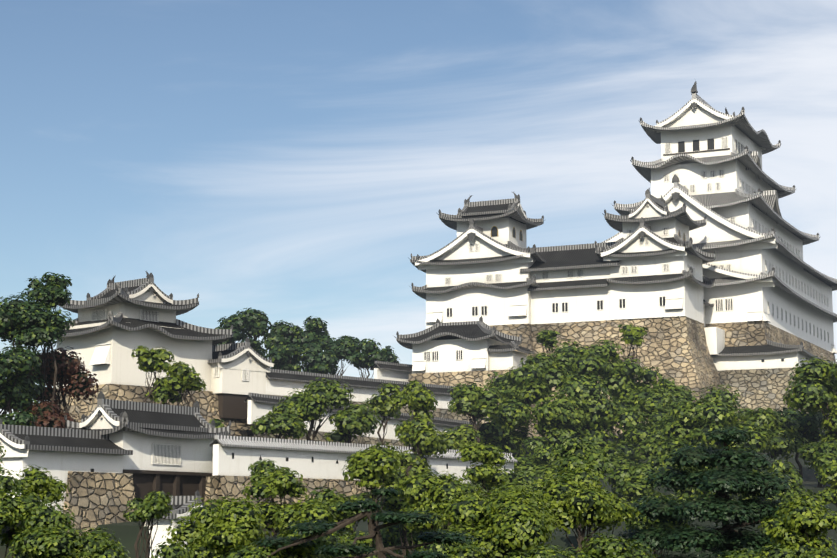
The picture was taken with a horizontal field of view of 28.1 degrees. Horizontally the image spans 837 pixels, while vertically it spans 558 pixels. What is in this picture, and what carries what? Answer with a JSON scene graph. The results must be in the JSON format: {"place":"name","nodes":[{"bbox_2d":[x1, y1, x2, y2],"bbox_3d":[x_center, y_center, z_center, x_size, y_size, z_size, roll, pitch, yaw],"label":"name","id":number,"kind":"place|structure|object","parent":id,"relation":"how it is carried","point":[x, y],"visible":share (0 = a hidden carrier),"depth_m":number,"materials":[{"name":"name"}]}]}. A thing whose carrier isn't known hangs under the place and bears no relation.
{"place":"outdoors","nodes":[
{"label":"outdoors","id":0,"kind":"place"},
{"bbox_2d":[0,435,836,557],"bbox_3d":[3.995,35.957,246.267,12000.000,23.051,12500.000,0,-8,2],"label":"ground","id":1,"kind":"structure","parent":0,"point":[126,533],"depth_m":121.66,"materials":[{"name":"green plant"}]},
{"bbox_2d":[51,271,273,476],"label":"corner turret","id":2,"kind":"object","parent":1,"relation":"on","point":[114,326],"visible":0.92,"depth_m":155.04,"materials":[{"name":"paint"}]},
{"bbox_2d":[0,391,517,557],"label":"gate house","id":3,"kind":"structure","parent":1,"relation":"on","point":[106,459],"depth_m":126.89,"materials":[{"name":"paint"}]},
{"bbox_2d":[215,307,400,377],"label":"trees","id":4,"kind":"object","parent":1,"relation":"on","point":[283,343],"visible":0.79,"depth_m":210.76,"materials":[{"name":"green plant"}]},
{"bbox_2d":[239,361,476,446],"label":"bailey walls","id":5,"kind":"structure","parent":1,"relation":"on","point":[280,384],"depth_m":175.36,"materials":[{"name":"paint"}]},
{"bbox_2d":[0,426,836,557],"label":"trees","id":6,"kind":"object","parent":1,"relation":"on","point":[429,517],"visible":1,"depth_m":86.68,"materials":[{"name":"green plant"}]},
{"bbox_2d":[0,272,836,532],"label":"trees","id":7,"kind":"object","parent":1,"relation":"on","point":[584,409],"visible":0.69,"depth_m":148.06,"materials":[{"name":"green plant"}]},
{"bbox_2d":[410,188,724,434],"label":"keeps","id":8,"kind":"structure","parent":1,"relation":"on","point":[493,270],"depth_m":212.87,"materials":[{"name":"paint"}]},
{"bbox_2d":[393,316,836,437],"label":"turrets","id":9,"kind":"object","parent":1,"relation":"on","point":[480,350],"visible":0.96,"depth_m":205.72,"materials":[{"name":"paint"}]},
{"bbox_2d":[587,81,836,421],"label":"castle keep","id":10,"kind":"structure","parent":1,"relation":"on","point":[768,282],"depth_m":225.63,"materials":[{"name":"paint"}]},
{"bbox_2d":[0,0,836,418],"label":"sky","id":11,"kind":"structure","parent":0,"point":[289,161],"materials":[{"name":"blue"}]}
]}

